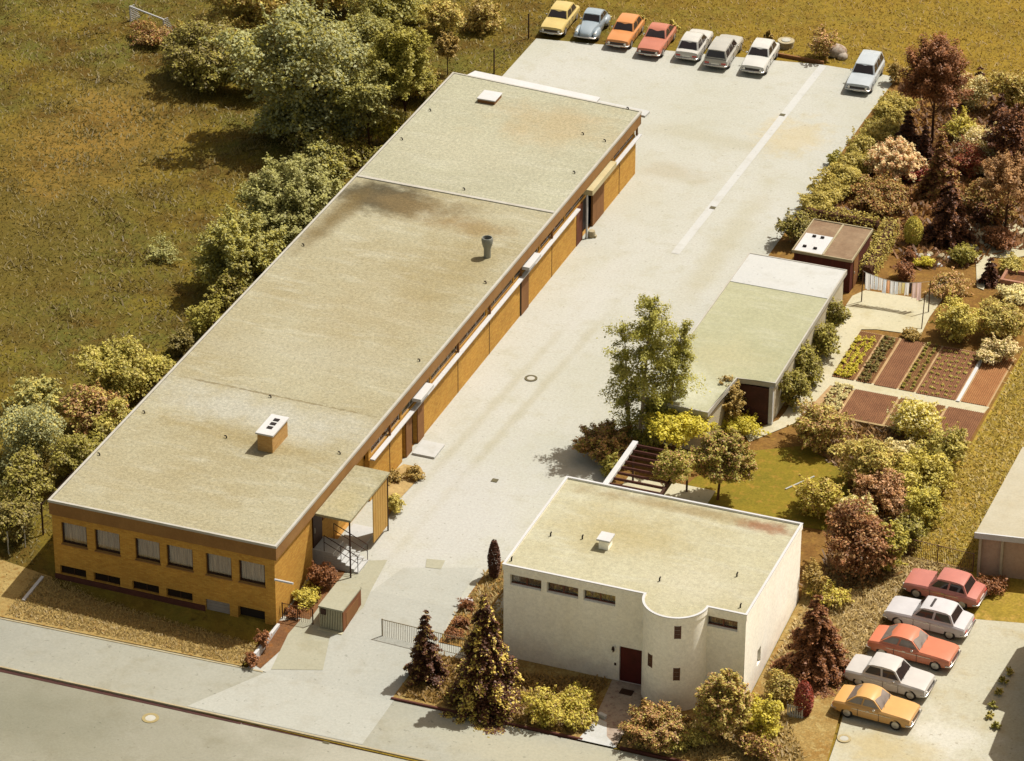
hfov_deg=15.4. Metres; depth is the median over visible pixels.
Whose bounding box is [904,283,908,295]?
laundry shirt
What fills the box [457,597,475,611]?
ground shrub
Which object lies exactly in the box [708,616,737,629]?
window
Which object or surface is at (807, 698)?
garden shrub
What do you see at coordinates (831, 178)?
hedge mound
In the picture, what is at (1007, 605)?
rough lawn
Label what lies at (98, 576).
basement window
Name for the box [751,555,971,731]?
grass verge
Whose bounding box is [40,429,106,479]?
broadleaf shrub
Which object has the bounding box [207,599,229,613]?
basement window
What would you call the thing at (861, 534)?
broadleaf shrub
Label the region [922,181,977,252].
conifer
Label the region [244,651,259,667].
ground shrub
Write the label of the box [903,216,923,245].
topiary bush
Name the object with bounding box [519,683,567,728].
shrub
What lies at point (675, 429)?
shrub
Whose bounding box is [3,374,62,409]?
broadleaf shrub
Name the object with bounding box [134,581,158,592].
basement window
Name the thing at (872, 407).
dug soil
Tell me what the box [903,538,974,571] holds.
meadow fence
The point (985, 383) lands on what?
bare soil
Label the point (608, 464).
garden shrub
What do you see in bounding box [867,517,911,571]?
broadleaf shrub
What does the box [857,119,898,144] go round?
hedge mound
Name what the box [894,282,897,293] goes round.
laundry cloth
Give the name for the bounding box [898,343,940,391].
carrot soil
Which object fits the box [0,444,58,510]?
broadleaf shrub
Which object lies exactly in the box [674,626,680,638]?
slit window
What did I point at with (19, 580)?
front lawn
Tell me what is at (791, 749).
verge tufts
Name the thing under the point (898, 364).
seedling soil
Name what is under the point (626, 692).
door mat
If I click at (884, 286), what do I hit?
laundry towel
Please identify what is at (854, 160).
hedge mound
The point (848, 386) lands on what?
salad head
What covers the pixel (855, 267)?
door
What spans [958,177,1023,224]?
garden shrub
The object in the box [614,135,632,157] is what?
strip window
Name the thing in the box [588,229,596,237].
concrete bollard
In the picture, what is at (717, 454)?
garden tree
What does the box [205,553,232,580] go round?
window
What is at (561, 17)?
parked car
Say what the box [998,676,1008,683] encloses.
lot weed
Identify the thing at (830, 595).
garden shrub
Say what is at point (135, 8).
football goal
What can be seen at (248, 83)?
broadleaf shrub
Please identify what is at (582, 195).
strip window
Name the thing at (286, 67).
broadleaf tree
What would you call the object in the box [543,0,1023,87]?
field grass
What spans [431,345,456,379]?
strip window
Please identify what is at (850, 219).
clipped hedge
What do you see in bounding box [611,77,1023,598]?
garden ground
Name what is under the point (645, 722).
bush
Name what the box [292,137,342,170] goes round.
broadleaf shrub
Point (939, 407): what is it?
herb soil
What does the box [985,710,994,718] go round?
lot weed
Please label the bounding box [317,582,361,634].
bin shelter
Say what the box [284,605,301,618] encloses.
ground shrub
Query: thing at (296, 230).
broadleaf shrub
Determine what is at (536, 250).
strip window
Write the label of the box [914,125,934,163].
conifer
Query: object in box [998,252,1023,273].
garden shrub
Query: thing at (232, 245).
broadleaf shrub
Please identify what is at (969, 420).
corner soil
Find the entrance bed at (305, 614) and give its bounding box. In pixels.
[286,569,345,619]
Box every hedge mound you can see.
[796,184,843,211]
[806,170,854,199]
[817,162,869,191]
[831,150,871,173]
[845,126,878,157]
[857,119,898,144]
[862,112,901,139]
[866,101,904,123]
[878,90,922,115]
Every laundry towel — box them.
[871,275,873,288]
[882,279,886,293]
[911,283,916,298]
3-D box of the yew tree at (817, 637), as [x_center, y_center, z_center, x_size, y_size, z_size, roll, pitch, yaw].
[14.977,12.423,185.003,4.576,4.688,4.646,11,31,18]
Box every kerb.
[0,617,262,671]
[0,666,429,760]
[391,697,684,760]
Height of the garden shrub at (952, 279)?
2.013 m
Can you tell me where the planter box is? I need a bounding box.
[999,268,1023,288]
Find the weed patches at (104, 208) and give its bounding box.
[0,0,429,415]
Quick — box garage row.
[644,252,846,450]
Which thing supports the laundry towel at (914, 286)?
hanging from the clothes line
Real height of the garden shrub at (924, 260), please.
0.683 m
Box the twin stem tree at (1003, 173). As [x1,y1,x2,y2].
[976,149,1023,227]
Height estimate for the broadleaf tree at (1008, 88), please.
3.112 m
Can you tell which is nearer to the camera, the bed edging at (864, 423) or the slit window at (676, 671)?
the slit window at (676, 671)
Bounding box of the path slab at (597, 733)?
[579,718,616,747]
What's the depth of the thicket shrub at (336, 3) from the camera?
251.72 m
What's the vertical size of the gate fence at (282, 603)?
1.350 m
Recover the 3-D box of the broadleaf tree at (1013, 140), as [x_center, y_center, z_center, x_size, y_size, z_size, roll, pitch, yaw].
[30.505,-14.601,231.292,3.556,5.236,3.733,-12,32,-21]
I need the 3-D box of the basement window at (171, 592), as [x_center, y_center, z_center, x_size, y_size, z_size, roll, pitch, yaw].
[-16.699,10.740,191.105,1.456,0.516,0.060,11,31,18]
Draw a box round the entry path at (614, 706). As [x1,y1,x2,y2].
[593,679,641,745]
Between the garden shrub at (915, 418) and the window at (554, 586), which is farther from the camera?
the garden shrub at (915, 418)
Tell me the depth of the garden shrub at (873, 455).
199.01 m
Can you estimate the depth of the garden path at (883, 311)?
215.52 m
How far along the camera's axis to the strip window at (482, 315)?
209.82 m
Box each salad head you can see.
[836,400,843,406]
[839,394,847,398]
[846,383,853,388]
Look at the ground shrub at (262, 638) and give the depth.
187.60 m
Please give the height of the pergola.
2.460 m
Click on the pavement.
(421, 732)
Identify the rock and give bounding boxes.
[937,253,946,259]
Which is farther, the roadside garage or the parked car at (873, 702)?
the roadside garage
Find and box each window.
[61,522,87,549]
[62,565,85,576]
[94,529,120,556]
[95,573,119,584]
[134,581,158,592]
[135,538,160,565]
[166,545,193,572]
[168,588,192,599]
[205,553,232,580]
[238,560,265,587]
[371,414,398,451]
[402,380,427,414]
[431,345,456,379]
[460,311,484,344]
[488,279,511,310]
[512,575,540,588]
[514,248,537,278]
[540,218,562,247]
[548,583,577,595]
[566,194,583,215]
[585,590,614,603]
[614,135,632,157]
[648,653,652,667]
[673,668,679,680]
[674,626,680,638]
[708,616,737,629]
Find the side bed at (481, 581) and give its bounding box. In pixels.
[439,560,504,646]
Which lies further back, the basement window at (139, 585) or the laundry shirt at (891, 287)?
the laundry shirt at (891, 287)
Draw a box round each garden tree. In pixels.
[688,424,759,499]
[691,668,752,739]
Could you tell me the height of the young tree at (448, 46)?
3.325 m
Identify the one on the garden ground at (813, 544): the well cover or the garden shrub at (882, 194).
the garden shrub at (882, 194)
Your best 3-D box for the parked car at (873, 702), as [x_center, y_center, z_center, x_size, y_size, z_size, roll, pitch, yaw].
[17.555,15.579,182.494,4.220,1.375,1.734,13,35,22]
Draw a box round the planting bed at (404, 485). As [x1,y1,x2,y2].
[388,464,422,514]
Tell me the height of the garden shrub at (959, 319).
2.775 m
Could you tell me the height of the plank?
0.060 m
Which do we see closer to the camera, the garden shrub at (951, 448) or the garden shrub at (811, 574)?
the garden shrub at (811, 574)
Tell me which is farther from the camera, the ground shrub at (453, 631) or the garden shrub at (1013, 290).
the garden shrub at (1013, 290)
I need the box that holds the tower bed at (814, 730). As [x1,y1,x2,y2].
[618,693,840,760]
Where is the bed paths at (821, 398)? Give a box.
[814,331,1014,424]
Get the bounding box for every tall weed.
[669,19,680,30]
[763,29,773,38]
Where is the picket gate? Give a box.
[787,704,803,718]
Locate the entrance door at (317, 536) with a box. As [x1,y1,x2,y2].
[312,515,322,547]
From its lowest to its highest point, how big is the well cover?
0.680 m
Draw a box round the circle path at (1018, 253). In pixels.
[961,221,1023,257]
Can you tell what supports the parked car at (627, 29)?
on the yard at (703, 130)
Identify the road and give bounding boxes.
[0,672,407,760]
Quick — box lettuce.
[854,335,862,341]
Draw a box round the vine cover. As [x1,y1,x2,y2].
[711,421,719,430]
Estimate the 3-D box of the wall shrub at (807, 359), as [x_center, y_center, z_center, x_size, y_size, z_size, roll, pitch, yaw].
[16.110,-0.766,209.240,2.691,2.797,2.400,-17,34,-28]
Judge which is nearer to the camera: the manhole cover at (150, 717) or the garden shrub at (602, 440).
the manhole cover at (150, 717)
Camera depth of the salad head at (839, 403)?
207.47 m
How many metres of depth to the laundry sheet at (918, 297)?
216.75 m
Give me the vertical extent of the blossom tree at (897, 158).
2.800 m
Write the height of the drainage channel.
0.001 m
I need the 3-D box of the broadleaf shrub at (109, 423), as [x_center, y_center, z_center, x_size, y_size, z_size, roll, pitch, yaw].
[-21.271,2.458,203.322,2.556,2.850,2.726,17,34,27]
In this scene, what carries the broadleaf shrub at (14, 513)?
on the meadow
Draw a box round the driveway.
[188,568,477,743]
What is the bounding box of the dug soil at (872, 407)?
[841,389,897,423]
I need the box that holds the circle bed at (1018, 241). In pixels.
[982,231,1021,246]
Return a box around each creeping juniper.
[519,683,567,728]
[554,680,597,714]
[555,702,598,731]
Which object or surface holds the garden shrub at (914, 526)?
on the garden ground at (813, 544)
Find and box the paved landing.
[341,524,372,552]
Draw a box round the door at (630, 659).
[620,646,641,684]
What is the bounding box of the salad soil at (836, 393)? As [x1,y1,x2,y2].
[824,385,852,414]
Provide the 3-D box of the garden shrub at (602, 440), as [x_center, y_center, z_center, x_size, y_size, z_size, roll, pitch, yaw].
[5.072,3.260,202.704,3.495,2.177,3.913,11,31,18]
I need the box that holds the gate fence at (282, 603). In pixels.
[281,602,313,624]
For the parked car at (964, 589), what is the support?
on the parking lot
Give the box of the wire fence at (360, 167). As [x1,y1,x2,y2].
[40,13,528,534]
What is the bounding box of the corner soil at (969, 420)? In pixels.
[934,406,984,440]
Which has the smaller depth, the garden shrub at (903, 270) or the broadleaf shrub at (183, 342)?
the broadleaf shrub at (183, 342)
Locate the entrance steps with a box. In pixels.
[312,523,367,573]
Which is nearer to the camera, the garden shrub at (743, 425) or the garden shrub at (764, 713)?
the garden shrub at (764, 713)
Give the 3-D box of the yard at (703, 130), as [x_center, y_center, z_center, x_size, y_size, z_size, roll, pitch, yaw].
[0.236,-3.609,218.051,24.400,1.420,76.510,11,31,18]
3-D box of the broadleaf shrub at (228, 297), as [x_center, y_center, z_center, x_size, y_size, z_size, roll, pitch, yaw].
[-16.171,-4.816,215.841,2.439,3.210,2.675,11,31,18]
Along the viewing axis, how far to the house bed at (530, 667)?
185.69 m
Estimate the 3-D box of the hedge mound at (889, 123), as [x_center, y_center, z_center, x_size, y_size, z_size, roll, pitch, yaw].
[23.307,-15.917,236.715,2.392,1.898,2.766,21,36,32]
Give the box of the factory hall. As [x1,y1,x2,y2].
[48,71,649,625]
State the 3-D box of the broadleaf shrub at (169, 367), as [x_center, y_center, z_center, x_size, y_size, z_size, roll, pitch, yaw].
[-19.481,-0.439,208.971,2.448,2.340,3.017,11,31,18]
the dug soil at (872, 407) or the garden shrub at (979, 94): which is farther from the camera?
the garden shrub at (979, 94)
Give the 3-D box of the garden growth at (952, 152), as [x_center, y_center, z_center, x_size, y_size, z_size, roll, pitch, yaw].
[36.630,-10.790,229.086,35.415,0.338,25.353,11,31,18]
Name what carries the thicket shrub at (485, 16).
on the meadow
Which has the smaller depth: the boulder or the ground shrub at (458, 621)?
the ground shrub at (458, 621)
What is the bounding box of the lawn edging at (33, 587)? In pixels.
[22,576,43,601]
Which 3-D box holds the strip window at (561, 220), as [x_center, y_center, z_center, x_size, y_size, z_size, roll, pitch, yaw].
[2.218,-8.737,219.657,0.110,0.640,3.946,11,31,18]
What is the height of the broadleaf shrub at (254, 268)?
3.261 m
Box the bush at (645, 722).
[617,697,691,754]
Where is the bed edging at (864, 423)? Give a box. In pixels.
[841,418,966,445]
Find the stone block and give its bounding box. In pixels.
[597,712,606,719]
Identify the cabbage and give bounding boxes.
[876,355,886,360]
[887,339,895,345]
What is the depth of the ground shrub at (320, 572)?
191.29 m
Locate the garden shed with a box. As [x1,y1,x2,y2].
[792,218,872,292]
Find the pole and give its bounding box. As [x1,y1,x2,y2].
[785,476,814,489]
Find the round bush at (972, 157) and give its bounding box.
[954,134,997,178]
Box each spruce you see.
[403,610,449,687]
[439,594,523,737]
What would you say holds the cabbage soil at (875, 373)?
on the garden ground at (813, 544)
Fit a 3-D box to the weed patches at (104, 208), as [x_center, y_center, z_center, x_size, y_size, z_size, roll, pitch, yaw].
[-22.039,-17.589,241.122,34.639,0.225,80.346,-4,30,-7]
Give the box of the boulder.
[827,43,847,59]
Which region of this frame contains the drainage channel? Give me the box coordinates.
[671,65,825,253]
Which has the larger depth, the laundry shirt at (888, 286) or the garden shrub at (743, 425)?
the laundry shirt at (888, 286)
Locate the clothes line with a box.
[861,270,930,328]
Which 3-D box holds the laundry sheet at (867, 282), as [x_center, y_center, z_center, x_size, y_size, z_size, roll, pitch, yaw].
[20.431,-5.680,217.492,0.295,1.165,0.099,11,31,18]
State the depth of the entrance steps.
193.12 m
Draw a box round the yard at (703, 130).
[247,38,891,671]
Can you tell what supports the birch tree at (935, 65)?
on the garden ground at (813, 544)
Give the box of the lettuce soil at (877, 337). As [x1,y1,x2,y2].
[832,331,881,380]
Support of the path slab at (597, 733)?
on the entry path at (614, 706)
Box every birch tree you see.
[596,293,710,451]
[597,322,653,443]
[649,318,697,446]
[897,31,975,142]
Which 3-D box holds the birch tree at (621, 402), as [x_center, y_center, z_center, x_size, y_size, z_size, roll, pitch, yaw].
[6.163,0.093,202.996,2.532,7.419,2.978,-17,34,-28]
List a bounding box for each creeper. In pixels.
[649,444,696,486]
[719,375,746,421]
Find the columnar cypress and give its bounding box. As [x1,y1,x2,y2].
[487,539,500,578]
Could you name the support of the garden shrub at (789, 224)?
on the garden ground at (813, 544)
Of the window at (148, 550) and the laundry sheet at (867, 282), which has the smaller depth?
the window at (148, 550)
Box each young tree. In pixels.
[331,59,398,153]
[366,18,437,121]
[433,30,459,74]
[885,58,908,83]
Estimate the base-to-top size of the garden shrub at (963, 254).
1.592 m
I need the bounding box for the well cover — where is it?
[778,37,794,49]
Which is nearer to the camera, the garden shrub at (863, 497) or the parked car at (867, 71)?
the garden shrub at (863, 497)
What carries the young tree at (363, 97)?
on the meadow
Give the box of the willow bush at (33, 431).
[0,396,66,485]
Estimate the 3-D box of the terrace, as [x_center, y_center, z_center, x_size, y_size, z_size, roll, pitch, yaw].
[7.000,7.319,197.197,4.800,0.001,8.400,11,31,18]
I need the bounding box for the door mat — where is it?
[619,688,633,695]
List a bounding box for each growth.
[799,417,972,594]
[820,82,1023,270]
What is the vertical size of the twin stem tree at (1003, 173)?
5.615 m
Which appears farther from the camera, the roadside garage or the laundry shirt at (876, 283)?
the laundry shirt at (876, 283)
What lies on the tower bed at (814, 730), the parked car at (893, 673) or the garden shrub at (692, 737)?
the garden shrub at (692, 737)
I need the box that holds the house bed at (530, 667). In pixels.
[393,655,611,736]
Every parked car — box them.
[540,0,579,35]
[574,7,611,39]
[606,13,645,47]
[636,22,676,56]
[675,29,713,60]
[703,34,743,67]
[740,38,779,73]
[831,683,921,729]
[842,652,936,699]
[845,49,884,92]
[866,623,960,670]
[882,596,975,639]
[901,567,987,609]
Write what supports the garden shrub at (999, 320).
on the garden ground at (813, 544)
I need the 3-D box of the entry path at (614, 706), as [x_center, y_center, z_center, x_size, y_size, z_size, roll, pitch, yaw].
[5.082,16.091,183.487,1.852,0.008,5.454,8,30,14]
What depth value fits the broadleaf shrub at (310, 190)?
222.77 m
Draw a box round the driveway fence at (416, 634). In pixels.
[381,619,466,655]
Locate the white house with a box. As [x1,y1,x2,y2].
[502,476,802,710]
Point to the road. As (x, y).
(42, 721)
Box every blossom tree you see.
[862,135,928,181]
[953,121,1021,175]
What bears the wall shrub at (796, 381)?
on the garden ground at (813, 544)
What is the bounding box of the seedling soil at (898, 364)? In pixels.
[874,339,923,388]
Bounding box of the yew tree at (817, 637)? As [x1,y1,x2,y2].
[770,595,849,698]
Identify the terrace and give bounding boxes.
[623,476,714,503]
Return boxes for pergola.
[603,440,687,494]
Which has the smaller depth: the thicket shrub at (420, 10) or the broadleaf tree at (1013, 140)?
the broadleaf tree at (1013, 140)
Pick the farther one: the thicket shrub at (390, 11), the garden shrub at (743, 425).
the thicket shrub at (390, 11)
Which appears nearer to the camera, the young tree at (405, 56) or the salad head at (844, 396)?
the salad head at (844, 396)
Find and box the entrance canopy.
[312,465,389,577]
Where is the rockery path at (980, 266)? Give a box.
[976,253,992,289]
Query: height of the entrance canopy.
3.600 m
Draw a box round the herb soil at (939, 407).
[885,397,945,431]
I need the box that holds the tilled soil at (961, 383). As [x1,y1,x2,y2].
[916,346,978,399]
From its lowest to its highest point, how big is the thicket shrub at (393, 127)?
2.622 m
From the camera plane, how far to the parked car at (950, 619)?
188.21 m
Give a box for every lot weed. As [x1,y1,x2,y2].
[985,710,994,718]
[987,700,998,707]
[991,721,1001,729]
[994,687,1003,694]
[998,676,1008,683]
[1006,666,1013,675]
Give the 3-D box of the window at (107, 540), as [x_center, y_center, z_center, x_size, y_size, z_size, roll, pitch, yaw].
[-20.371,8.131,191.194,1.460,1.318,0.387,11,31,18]
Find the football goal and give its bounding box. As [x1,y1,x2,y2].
[129,5,173,30]
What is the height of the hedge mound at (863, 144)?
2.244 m
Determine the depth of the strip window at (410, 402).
202.26 m
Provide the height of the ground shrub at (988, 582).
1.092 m
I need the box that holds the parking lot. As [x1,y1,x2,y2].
[829,619,1023,760]
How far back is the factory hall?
205.30 m
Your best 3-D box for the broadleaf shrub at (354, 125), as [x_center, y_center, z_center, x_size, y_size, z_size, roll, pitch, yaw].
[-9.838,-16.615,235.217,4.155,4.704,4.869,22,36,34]
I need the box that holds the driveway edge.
[271,560,386,669]
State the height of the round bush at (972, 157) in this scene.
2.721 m
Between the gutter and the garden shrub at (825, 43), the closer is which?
the gutter
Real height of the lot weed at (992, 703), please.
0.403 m
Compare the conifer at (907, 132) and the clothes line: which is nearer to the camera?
the clothes line
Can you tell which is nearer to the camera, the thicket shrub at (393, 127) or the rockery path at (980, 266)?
the rockery path at (980, 266)
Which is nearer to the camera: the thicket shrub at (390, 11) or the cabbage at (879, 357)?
the cabbage at (879, 357)
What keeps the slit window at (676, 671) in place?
in the white house
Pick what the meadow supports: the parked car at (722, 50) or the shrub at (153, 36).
the shrub at (153, 36)
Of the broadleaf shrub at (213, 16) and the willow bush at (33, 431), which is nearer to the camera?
the willow bush at (33, 431)
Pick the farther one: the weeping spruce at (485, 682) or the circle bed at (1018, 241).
the circle bed at (1018, 241)
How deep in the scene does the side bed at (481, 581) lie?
189.74 m
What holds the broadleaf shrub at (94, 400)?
on the meadow
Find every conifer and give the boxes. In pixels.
[893,111,923,150]
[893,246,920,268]
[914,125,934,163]
[915,131,964,202]
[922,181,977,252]
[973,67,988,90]
[976,257,999,288]
[984,93,1011,133]
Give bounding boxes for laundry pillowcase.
[878,278,882,290]
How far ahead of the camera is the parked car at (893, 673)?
184.08 m
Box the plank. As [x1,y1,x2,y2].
[956,359,982,401]
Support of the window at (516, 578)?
in the white house
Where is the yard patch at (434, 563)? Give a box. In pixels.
[426,559,444,568]
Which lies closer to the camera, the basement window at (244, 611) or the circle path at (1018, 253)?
the basement window at (244, 611)
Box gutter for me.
[0,669,399,758]
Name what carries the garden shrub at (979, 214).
on the garden ground at (813, 544)
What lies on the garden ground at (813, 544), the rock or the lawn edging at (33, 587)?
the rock
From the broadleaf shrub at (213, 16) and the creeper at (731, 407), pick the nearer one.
the creeper at (731, 407)
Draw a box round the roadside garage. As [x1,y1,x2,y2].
[974,447,1023,578]
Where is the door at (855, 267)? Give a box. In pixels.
[852,253,858,287]
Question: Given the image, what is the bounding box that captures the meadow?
[0,0,1023,760]
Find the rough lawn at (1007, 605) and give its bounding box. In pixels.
[902,350,1023,622]
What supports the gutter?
on the road
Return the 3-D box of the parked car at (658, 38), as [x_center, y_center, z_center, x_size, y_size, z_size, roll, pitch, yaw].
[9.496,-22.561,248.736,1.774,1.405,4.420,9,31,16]
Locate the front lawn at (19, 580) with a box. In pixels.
[0,559,255,665]
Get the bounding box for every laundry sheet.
[865,273,869,289]
[916,283,920,300]
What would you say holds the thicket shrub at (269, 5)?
on the meadow
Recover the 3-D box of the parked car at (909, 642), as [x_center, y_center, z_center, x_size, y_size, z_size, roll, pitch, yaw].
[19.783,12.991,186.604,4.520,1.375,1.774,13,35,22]
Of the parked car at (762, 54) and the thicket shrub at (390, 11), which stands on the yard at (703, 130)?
the parked car at (762, 54)
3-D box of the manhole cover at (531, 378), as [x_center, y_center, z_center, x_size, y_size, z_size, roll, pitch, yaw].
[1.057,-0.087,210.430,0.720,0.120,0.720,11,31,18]
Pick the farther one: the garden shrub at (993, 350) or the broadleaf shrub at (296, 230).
the broadleaf shrub at (296, 230)
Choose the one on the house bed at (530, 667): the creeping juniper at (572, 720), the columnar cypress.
the creeping juniper at (572, 720)
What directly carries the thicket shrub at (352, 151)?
on the meadow
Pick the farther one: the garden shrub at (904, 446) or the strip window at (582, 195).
the strip window at (582, 195)
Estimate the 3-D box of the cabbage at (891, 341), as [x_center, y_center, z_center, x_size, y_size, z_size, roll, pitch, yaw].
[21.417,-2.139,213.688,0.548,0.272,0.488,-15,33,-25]
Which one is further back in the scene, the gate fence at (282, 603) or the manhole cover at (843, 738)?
the gate fence at (282, 603)
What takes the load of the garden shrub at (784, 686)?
on the grass verge
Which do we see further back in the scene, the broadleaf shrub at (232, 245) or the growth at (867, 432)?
the broadleaf shrub at (232, 245)
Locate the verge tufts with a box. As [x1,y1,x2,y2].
[625,701,809,760]
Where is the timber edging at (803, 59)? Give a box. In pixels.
[778,53,823,64]
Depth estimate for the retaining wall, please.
188.01 m
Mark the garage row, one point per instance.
(761, 319)
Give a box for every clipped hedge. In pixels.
[805,201,879,237]
[858,216,900,282]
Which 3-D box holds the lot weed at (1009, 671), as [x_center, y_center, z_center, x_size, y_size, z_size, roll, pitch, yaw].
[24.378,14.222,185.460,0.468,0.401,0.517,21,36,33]
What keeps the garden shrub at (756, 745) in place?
on the tower bed at (814, 730)
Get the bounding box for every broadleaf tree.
[155,13,248,85]
[198,0,373,157]
[981,103,1023,164]
[985,69,1023,109]
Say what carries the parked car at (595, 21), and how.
on the meadow
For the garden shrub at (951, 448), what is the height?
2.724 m
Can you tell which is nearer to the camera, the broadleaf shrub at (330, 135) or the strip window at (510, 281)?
the strip window at (510, 281)
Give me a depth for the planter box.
220.04 m
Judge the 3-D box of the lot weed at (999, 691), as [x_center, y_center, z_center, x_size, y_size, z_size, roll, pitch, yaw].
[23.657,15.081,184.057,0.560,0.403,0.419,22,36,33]
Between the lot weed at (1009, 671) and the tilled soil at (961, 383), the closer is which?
the lot weed at (1009, 671)
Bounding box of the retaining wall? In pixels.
[254,623,279,656]
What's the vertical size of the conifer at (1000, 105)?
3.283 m
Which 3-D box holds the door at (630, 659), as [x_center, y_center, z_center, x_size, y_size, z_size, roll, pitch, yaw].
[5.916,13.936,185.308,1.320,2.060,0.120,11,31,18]
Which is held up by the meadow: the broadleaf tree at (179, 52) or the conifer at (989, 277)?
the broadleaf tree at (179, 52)
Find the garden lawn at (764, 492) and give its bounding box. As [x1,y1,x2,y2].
[688,446,847,529]
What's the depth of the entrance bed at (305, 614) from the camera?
191.21 m
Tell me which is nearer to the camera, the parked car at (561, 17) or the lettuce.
the lettuce
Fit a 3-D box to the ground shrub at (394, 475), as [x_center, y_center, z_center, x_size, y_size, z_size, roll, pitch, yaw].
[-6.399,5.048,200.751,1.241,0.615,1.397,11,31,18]
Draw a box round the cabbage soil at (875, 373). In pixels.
[856,336,898,383]
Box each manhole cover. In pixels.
[142,713,158,722]
[525,375,536,381]
[837,734,850,742]
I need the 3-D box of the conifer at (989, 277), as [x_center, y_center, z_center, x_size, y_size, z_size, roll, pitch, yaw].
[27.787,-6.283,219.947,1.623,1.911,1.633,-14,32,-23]
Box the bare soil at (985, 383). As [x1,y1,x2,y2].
[961,357,1012,405]
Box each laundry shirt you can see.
[875,276,877,289]
[886,280,889,292]
[890,281,893,294]
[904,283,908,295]
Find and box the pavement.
[0,619,663,760]
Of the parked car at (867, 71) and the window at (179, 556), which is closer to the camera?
the window at (179, 556)
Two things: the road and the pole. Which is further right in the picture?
the pole
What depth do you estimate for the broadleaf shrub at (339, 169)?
229.25 m
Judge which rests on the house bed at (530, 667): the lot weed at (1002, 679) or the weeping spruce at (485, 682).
the weeping spruce at (485, 682)
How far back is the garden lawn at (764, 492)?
200.44 m
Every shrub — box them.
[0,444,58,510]
[0,492,44,542]
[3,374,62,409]
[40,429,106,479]
[58,378,129,434]
[69,335,168,401]
[90,398,134,439]
[126,17,177,48]
[139,351,175,387]
[145,232,181,264]
[165,324,193,356]
[169,3,265,52]
[181,45,240,93]
[184,292,223,338]
[187,203,287,286]
[203,0,297,24]
[203,269,245,315]
[222,35,274,98]
[233,152,342,241]
[240,257,270,290]
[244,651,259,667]
[248,95,311,138]
[248,194,312,253]
[253,628,271,648]
[279,113,361,157]
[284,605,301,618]
[291,580,323,609]
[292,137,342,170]
[301,0,362,15]
[306,560,339,589]
[319,154,352,187]
[320,134,382,170]
[322,72,398,141]
[331,4,395,54]
[343,0,431,29]
[359,43,409,97]
[362,110,408,141]
[388,467,402,484]
[388,493,405,513]
[402,1,428,24]
[402,463,425,481]
[409,64,443,99]
[421,0,466,33]
[444,626,464,639]
[451,615,469,628]
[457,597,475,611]
[463,0,504,36]
[572,418,637,461]
[598,449,623,476]
[641,401,717,450]
[657,719,717,753]
[721,409,770,435]
[734,725,781,760]
[743,692,783,738]
[763,664,803,706]
[774,207,816,243]
[778,367,812,411]
[787,398,858,452]
[792,473,846,519]
[793,680,813,716]
[795,339,824,386]
[801,557,828,598]
[802,578,854,608]
[805,24,841,60]
[811,320,840,358]
[822,496,901,583]
[826,147,842,166]
[826,296,852,332]
[827,434,904,487]
[835,489,877,523]
[849,171,916,215]
[852,465,910,515]
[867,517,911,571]
[884,395,946,442]
[884,437,919,454]
[889,442,957,492]
[890,259,916,281]
[894,513,929,550]
[900,163,928,183]
[901,327,922,341]
[902,484,946,531]
[913,255,938,266]
[914,421,971,469]
[923,266,974,300]
[928,288,985,342]
[938,106,978,139]
[947,242,981,266]
[954,71,992,111]
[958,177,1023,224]
[969,198,1004,222]
[975,332,1022,364]
[975,572,1009,595]
[976,296,1023,338]
[980,218,1018,251]
[995,282,1023,304]
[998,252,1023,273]
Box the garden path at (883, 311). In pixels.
[744,278,988,441]
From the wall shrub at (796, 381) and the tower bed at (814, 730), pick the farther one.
the wall shrub at (796, 381)
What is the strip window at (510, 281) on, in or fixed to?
in the factory hall
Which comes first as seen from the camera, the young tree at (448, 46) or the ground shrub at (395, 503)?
the ground shrub at (395, 503)

